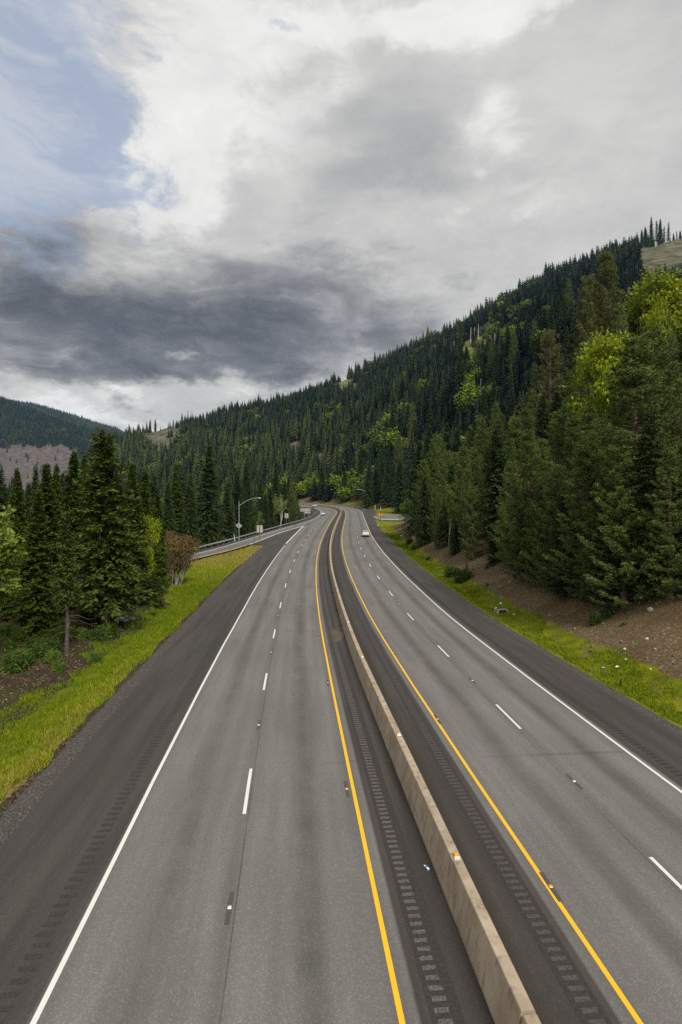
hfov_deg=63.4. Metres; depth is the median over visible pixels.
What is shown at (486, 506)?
pine tree
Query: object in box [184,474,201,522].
fir tree
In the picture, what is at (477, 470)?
pine tree
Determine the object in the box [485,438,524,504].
pine tree
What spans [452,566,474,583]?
shrub
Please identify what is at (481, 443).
pine tree
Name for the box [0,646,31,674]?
shrub
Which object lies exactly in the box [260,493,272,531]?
fir tree
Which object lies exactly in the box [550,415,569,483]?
pine tree
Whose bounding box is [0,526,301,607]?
ramp road
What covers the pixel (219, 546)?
ramp shoulder
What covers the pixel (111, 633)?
shrub
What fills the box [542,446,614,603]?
pine tree
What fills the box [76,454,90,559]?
cedar tree
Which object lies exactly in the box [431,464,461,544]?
fir tree
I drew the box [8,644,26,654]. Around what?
shrub
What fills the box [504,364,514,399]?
fir tree
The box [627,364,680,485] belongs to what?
fir tree
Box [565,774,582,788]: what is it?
road stud
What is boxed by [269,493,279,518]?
alder tree
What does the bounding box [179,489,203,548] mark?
fir tree
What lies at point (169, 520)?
fir tree
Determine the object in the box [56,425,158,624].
cedar tree
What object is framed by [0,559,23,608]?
broadleaf tree
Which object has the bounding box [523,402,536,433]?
pine tree
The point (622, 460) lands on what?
pine tree
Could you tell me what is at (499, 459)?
fir tree
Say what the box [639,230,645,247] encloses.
fir tree
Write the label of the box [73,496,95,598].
cedar tree
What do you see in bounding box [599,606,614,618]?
shrub
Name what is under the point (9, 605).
cedar tree
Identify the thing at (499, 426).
pine tree
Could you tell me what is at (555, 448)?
pine tree
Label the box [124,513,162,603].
maple tree
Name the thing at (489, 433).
pine tree
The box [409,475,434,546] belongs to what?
fir tree
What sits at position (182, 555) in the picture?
bush
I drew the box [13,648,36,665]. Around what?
shrub
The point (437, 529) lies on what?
pine tree
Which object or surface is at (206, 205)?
sky
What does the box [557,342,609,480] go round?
pine tree
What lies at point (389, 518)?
railing
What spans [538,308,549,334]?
fir tree
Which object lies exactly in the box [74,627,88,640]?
shrub
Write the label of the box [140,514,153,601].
cedar tree
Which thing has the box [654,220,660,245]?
fir tree
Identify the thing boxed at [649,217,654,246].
fir tree
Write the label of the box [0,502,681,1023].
highway
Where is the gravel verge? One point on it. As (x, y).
(396, 515)
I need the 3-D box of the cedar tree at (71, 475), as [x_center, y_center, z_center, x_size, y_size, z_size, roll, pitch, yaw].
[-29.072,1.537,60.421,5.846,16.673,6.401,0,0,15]
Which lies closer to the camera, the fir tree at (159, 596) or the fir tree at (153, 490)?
the fir tree at (159, 596)
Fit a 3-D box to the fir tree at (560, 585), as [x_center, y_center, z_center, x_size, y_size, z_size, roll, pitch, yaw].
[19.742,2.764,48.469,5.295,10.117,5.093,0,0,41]
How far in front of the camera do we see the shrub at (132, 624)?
46.63 m
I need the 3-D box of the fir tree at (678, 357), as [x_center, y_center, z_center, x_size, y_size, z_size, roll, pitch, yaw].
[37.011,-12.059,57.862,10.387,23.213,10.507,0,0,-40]
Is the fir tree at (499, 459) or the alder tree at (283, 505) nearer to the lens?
the fir tree at (499, 459)
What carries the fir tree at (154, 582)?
on the ground at (660, 631)
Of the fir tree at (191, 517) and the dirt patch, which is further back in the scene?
the fir tree at (191, 517)
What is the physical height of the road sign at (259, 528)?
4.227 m
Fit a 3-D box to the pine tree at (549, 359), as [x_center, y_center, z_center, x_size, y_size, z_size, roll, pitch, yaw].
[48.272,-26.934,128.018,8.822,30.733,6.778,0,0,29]
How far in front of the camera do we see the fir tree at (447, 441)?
206.42 m
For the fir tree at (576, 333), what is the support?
on the ground at (660, 631)
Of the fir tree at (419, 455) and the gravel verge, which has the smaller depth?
the fir tree at (419, 455)
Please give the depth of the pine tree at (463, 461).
87.83 m
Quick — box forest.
[0,232,681,542]
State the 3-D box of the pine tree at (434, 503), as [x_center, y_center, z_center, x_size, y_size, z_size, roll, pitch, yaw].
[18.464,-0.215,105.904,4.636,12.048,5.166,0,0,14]
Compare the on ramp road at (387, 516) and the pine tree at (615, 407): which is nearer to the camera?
the pine tree at (615, 407)
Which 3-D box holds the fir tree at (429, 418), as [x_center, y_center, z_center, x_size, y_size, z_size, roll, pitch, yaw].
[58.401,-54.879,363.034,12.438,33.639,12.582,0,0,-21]
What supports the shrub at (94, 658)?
on the ground at (660, 631)
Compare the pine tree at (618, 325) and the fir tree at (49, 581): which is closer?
the fir tree at (49, 581)
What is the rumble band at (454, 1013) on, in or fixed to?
on the highway
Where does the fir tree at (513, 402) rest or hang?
on the ground at (660, 631)
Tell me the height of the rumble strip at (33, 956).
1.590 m
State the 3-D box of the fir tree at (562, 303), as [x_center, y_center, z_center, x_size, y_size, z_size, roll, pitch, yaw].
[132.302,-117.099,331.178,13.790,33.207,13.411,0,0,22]
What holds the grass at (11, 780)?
on the ground at (660, 631)
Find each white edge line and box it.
[30,545,284,1023]
[362,513,681,792]
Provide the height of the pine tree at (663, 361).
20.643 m
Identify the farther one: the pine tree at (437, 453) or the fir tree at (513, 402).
the fir tree at (513, 402)
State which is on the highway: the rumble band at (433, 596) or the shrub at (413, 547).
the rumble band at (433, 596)
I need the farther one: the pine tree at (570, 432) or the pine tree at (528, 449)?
the pine tree at (570, 432)
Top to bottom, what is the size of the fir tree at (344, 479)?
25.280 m
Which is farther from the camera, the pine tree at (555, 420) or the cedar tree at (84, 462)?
the pine tree at (555, 420)
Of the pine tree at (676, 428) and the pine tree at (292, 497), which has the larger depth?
the pine tree at (292, 497)
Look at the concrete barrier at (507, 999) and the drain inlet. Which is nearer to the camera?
the concrete barrier at (507, 999)
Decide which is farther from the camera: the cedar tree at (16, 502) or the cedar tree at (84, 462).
the cedar tree at (84, 462)
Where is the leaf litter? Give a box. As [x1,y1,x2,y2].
[0,585,183,702]
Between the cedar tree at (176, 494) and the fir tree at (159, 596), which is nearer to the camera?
the fir tree at (159, 596)
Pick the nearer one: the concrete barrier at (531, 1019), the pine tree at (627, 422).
the concrete barrier at (531, 1019)
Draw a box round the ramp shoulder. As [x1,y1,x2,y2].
[195,526,289,553]
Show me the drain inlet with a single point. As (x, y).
(496, 611)
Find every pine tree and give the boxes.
[286,483,298,522]
[392,434,403,476]
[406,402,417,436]
[408,459,440,537]
[426,432,445,512]
[426,480,445,540]
[431,516,446,548]
[434,449,458,513]
[440,452,461,508]
[443,484,460,547]
[448,446,475,544]
[457,486,488,559]
[460,425,473,484]
[460,472,480,534]
[461,450,481,516]
[469,414,484,450]
[470,426,480,451]
[471,428,491,475]
[475,474,486,537]
[481,461,504,534]
[483,425,492,472]
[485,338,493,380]
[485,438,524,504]
[487,403,501,435]
[487,461,521,568]
[488,418,505,452]
[492,429,549,582]
[496,510,515,560]
[498,413,507,441]
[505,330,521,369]
[505,417,524,477]
[507,437,560,551]
[512,460,561,584]
[517,433,530,478]
[519,409,533,429]
[520,462,579,590]
[522,386,538,409]
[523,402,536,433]
[523,419,531,430]
[527,395,543,427]
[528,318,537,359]
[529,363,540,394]
[530,330,566,436]
[536,411,566,464]
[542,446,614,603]
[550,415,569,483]
[550,429,565,479]
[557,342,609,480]
[558,414,585,531]
[561,370,571,407]
[563,278,576,314]
[564,273,604,415]
[567,404,605,507]
[571,429,600,541]
[574,430,675,609]
[576,333,681,593]
[582,249,623,460]
[602,302,630,455]
[603,375,631,477]
[605,375,664,554]
[616,322,681,517]
[625,304,642,342]
[631,446,681,600]
[662,310,679,377]
[664,377,681,524]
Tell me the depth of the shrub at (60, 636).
41.69 m
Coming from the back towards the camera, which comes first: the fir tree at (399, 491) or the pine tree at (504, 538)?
the fir tree at (399, 491)
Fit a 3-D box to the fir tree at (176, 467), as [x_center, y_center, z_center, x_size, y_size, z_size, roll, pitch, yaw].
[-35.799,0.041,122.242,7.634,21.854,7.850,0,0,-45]
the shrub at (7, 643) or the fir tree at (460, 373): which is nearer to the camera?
the shrub at (7, 643)
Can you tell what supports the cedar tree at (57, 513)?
on the ground at (660, 631)
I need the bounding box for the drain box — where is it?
[113,617,134,624]
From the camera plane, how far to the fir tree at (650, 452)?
40.36 m
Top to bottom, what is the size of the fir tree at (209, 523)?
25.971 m
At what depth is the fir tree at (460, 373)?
371.16 m
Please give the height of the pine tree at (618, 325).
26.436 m
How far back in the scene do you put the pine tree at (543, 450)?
63.37 m
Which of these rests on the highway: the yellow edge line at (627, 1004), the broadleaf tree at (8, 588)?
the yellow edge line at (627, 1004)
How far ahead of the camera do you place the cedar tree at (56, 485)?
57.85 m
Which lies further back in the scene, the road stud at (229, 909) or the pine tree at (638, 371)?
the pine tree at (638, 371)
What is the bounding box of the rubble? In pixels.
[398,528,681,698]
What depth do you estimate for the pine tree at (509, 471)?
64.79 m
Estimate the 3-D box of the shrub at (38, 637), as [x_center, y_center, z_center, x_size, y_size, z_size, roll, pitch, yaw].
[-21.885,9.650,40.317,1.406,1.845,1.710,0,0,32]
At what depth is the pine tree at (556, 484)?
51.37 m
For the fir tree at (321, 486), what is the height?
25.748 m
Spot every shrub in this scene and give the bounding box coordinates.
[0,622,14,636]
[0,638,18,653]
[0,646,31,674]
[8,625,32,641]
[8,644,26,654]
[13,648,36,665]
[23,639,50,658]
[24,633,43,648]
[32,630,52,642]
[37,634,62,651]
[43,648,61,663]
[45,624,76,642]
[51,659,67,673]
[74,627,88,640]
[83,623,106,641]
[86,650,103,663]
[101,622,119,638]
[124,617,138,629]
[406,537,412,544]
[411,543,418,550]
[444,565,454,575]
[446,570,455,577]
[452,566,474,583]
[587,611,604,626]
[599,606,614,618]
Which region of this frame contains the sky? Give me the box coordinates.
[0,0,681,431]
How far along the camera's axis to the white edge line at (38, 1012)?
14.42 m
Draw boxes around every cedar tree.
[0,507,26,619]
[5,466,28,550]
[5,489,69,635]
[20,462,64,614]
[47,510,93,654]
[50,463,73,573]
[53,498,78,610]
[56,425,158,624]
[60,450,88,593]
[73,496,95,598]
[73,533,101,622]
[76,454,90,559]
[117,461,153,605]
[137,468,169,588]
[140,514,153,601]
[153,495,171,593]
[171,471,184,541]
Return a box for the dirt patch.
[331,629,344,641]
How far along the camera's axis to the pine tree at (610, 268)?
85.08 m
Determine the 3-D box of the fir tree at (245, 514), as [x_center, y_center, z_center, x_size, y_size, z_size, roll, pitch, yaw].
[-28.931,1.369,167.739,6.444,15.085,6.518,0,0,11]
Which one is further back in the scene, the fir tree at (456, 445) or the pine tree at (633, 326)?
the fir tree at (456, 445)
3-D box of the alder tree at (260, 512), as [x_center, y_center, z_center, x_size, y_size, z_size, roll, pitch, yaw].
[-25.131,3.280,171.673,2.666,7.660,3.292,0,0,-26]
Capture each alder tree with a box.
[256,511,264,524]
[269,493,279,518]
[275,495,287,524]
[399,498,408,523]
[550,395,571,440]
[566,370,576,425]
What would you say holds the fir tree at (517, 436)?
on the ground at (660, 631)
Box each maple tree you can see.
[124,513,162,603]
[566,326,671,438]
[622,264,681,365]
[639,298,671,403]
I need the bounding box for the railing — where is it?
[381,518,398,519]
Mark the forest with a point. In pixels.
(349, 441)
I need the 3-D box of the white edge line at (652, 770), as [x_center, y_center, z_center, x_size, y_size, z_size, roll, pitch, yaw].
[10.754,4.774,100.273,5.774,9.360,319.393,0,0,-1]
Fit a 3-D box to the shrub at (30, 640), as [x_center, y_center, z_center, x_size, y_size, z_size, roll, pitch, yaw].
[-22.047,9.638,39.546,1.257,1.868,1.019,0,0,-16]
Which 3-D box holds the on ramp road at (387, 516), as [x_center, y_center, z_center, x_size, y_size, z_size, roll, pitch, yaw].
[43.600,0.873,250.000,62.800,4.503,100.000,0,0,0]
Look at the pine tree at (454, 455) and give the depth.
124.02 m
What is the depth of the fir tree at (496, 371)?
333.19 m
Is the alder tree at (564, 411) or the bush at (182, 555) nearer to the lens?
the bush at (182, 555)
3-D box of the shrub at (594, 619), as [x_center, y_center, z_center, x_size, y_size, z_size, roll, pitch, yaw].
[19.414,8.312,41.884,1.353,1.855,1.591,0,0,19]
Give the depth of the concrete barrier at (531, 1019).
9.32 m
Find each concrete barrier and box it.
[298,503,436,837]
[423,807,535,1023]
[521,1014,540,1023]
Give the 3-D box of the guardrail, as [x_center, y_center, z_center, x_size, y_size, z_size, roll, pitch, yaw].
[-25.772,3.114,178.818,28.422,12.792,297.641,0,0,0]
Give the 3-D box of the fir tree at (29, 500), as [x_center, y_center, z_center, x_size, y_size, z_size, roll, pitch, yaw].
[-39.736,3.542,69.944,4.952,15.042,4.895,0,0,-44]
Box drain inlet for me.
[494,608,508,613]
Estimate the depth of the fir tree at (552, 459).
70.65 m
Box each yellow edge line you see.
[308,505,404,1023]
[342,509,642,1023]
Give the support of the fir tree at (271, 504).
on the ground at (660, 631)
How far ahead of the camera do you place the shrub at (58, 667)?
33.89 m
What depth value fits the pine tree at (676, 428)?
43.95 m
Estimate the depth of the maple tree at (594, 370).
69.40 m
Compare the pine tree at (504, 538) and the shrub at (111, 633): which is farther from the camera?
the pine tree at (504, 538)
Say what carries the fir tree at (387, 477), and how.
on the ground at (660, 631)
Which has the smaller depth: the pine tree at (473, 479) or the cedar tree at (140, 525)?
the cedar tree at (140, 525)
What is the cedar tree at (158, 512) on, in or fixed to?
on the ground at (660, 631)
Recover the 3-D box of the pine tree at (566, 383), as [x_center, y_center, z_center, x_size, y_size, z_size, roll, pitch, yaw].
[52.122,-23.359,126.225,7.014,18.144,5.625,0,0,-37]
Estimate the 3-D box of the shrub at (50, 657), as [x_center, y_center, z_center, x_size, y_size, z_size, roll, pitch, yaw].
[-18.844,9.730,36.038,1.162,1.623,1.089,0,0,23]
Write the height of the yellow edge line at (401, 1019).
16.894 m
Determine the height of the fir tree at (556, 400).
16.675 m
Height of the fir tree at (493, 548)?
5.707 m
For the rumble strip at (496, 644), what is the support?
on the highway
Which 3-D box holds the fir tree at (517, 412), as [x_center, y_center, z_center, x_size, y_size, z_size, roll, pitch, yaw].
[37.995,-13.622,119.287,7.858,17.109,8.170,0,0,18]
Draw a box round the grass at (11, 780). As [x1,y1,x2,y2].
[0,528,681,808]
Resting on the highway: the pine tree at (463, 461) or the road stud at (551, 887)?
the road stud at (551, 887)
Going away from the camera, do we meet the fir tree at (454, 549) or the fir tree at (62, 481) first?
the fir tree at (62, 481)
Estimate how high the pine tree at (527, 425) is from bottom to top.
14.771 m
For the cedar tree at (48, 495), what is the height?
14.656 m
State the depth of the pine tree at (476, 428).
133.69 m
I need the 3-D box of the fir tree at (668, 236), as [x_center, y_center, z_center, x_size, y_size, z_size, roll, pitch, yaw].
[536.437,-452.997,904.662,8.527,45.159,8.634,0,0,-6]
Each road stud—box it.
[224,892,233,924]
[344,781,349,796]
[539,872,562,901]
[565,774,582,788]
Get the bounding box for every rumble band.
[320,514,465,1023]
[337,514,611,1023]
[365,516,480,633]
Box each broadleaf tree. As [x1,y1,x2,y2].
[0,504,26,583]
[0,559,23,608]
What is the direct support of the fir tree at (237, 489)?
on the ground at (660, 631)
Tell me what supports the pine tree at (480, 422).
on the ground at (660, 631)
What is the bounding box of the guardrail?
[195,507,316,549]
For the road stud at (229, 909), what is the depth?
13.15 m
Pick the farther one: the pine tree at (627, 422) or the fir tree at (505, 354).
the fir tree at (505, 354)
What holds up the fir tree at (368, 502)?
on the ground at (660, 631)
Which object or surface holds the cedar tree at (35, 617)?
on the ground at (660, 631)
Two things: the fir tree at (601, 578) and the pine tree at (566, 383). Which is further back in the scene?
the pine tree at (566, 383)
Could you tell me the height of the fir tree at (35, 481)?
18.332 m
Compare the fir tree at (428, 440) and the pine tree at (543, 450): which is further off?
the fir tree at (428, 440)
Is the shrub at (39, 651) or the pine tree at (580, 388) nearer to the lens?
the shrub at (39, 651)
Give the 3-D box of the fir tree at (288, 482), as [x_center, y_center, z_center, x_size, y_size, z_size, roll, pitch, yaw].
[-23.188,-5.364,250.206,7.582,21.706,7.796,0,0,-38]
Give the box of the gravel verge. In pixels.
[383,514,405,516]
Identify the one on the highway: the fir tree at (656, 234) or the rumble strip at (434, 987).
the rumble strip at (434, 987)
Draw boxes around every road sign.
[257,525,262,543]
[299,508,310,517]
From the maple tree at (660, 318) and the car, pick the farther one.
the car
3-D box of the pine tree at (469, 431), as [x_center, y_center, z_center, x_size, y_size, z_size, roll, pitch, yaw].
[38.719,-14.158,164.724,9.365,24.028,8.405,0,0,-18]
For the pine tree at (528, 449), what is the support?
on the ground at (660, 631)
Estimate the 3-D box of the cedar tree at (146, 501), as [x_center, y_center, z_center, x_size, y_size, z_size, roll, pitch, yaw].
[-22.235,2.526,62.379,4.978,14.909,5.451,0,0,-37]
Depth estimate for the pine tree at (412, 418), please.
392.92 m
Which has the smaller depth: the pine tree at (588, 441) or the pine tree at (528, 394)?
the pine tree at (588, 441)
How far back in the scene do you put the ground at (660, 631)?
40.98 m
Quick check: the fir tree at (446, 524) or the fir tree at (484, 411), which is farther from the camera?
the fir tree at (484, 411)
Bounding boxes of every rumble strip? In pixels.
[0,560,269,1023]
[321,544,452,1023]
[338,544,605,1023]
[391,557,681,778]
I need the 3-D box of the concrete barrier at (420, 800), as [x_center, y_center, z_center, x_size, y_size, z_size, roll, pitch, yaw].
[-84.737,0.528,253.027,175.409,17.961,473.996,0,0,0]
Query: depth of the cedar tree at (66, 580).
37.88 m
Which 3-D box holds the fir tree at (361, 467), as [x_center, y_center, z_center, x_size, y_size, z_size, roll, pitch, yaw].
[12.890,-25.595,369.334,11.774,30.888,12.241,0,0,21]
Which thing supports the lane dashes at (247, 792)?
on the highway
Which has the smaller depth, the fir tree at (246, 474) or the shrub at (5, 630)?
the shrub at (5, 630)
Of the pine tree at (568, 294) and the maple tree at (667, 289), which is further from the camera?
the pine tree at (568, 294)
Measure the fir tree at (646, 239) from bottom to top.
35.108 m
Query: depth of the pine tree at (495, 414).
144.87 m
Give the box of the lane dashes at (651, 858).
[356,533,681,889]
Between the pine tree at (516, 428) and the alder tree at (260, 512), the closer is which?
the pine tree at (516, 428)
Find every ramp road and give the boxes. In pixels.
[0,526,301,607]
[373,515,409,520]
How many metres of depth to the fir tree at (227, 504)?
139.63 m
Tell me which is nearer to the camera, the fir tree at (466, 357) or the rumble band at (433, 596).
the rumble band at (433, 596)
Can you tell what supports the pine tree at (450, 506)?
on the ground at (660, 631)
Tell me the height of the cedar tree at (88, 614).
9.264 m
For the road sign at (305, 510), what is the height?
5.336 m
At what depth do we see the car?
134.52 m
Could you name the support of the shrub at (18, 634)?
on the ground at (660, 631)
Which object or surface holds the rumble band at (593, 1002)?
on the highway
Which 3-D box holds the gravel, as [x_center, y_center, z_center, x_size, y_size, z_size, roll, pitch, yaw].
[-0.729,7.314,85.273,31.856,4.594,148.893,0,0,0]
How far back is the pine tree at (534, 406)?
136.01 m
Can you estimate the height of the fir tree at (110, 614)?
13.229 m
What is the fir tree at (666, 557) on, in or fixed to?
on the ground at (660, 631)
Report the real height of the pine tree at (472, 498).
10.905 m
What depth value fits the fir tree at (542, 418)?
91.60 m
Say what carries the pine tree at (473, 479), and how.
on the ground at (660, 631)
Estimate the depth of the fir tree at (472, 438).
143.24 m
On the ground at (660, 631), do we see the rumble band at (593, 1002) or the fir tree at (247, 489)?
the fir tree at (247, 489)
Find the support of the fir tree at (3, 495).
on the ground at (660, 631)
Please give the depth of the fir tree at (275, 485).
234.79 m
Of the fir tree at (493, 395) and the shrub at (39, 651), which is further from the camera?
the fir tree at (493, 395)
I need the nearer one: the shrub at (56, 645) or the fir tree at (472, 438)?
the shrub at (56, 645)
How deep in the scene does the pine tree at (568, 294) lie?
369.07 m
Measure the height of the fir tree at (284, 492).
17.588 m
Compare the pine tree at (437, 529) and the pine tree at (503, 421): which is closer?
the pine tree at (437, 529)
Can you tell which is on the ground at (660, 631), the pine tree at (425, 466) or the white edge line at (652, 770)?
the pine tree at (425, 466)
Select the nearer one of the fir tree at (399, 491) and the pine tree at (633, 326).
the pine tree at (633, 326)
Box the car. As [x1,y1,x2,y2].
[362,531,368,536]
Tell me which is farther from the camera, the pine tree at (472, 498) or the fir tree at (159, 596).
the pine tree at (472, 498)
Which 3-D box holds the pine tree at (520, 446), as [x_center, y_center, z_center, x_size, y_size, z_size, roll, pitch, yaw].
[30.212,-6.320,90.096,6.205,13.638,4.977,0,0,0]
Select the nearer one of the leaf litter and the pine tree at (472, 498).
the leaf litter
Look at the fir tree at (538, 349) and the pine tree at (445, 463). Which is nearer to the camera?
the pine tree at (445, 463)
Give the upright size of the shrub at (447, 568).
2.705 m
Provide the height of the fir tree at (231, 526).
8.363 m
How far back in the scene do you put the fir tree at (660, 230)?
904.48 m
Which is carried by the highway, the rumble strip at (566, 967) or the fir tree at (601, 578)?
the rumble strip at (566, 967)
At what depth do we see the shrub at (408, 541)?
117.33 m
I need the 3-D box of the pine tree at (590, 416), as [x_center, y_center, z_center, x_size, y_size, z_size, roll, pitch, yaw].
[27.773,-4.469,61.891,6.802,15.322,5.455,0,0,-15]
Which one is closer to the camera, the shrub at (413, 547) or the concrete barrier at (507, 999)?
the concrete barrier at (507, 999)
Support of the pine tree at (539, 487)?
on the ground at (660, 631)
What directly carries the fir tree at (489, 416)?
on the ground at (660, 631)
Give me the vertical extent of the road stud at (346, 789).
0.024 m
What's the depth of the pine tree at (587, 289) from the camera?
95.59 m
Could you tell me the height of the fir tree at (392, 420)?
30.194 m
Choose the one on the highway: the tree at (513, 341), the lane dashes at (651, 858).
the lane dashes at (651, 858)
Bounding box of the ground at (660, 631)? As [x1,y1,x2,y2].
[0,239,681,846]
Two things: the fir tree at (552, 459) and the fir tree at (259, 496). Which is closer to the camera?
the fir tree at (552, 459)
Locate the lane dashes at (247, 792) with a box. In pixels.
[242,525,316,813]
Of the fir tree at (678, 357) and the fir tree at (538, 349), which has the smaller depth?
the fir tree at (678, 357)
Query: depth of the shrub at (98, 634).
42.48 m
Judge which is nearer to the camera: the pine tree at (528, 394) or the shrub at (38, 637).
the shrub at (38, 637)
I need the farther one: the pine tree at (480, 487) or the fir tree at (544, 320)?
the fir tree at (544, 320)
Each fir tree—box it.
[0,463,11,521]
[15,547,59,627]
[22,481,33,545]
[29,468,40,521]
[60,472,65,511]
[72,496,132,621]
[145,570,164,606]
[148,474,163,521]
[153,577,168,609]
[161,482,179,544]
[170,463,187,531]
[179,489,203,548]
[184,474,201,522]
[193,444,232,549]
[218,483,236,542]
[225,509,237,541]
[229,472,244,534]
[238,492,254,538]
[241,463,257,533]
[243,480,256,534]
[252,478,265,526]
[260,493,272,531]
[263,488,278,530]
[271,468,281,524]
[277,480,292,526]
[286,477,292,519]
[316,466,326,499]
[338,467,350,502]
[354,451,365,492]
[360,465,376,508]
[373,457,385,501]
[379,458,392,507]
[386,464,396,506]
[388,406,397,435]
[388,460,406,513]
[394,440,432,538]
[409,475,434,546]
[423,404,436,438]
[423,425,433,458]
[427,449,439,494]
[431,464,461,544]
[441,422,453,459]
[444,520,462,556]
[448,429,463,458]
[452,354,467,394]
[463,346,471,373]
[467,420,478,450]
[467,427,515,543]
[474,445,491,527]
[479,388,488,421]
[483,522,499,565]
[485,409,492,426]
[489,348,501,385]
[489,378,497,411]
[499,327,510,373]
[500,484,549,576]
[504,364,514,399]
[506,422,523,470]
[507,391,517,431]
[509,410,522,431]
[528,335,542,378]
[532,394,552,485]
[535,486,580,601]
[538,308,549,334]
[545,448,556,478]
[547,391,568,449]
[553,289,567,321]
[557,318,583,389]
[567,482,631,613]
[599,410,678,600]
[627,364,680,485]
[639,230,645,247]
[640,439,681,585]
[643,227,649,247]
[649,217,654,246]
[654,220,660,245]
[657,219,662,244]
[666,223,670,241]
[668,330,681,399]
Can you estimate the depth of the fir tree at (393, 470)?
280.47 m
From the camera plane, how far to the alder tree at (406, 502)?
150.44 m
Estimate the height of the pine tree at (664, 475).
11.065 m
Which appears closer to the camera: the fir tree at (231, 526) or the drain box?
the drain box
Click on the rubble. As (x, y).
(674, 655)
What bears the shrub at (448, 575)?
on the ground at (660, 631)
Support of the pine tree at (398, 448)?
on the ground at (660, 631)
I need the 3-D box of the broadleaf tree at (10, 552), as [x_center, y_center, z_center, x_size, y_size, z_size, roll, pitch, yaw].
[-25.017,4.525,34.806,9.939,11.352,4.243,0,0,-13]
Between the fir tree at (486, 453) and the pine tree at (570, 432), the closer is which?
the pine tree at (570, 432)
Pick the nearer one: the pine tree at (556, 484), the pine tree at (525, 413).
the pine tree at (556, 484)
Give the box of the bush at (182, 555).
[162,530,202,585]
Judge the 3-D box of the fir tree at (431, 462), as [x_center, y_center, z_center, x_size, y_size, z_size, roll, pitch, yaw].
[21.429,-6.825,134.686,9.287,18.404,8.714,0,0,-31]
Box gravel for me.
[0,536,681,845]
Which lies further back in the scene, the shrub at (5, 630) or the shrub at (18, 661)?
the shrub at (5, 630)
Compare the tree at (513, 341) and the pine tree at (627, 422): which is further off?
the tree at (513, 341)
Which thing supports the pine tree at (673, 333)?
on the ground at (660, 631)
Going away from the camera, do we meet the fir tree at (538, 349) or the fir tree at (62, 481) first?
the fir tree at (62, 481)

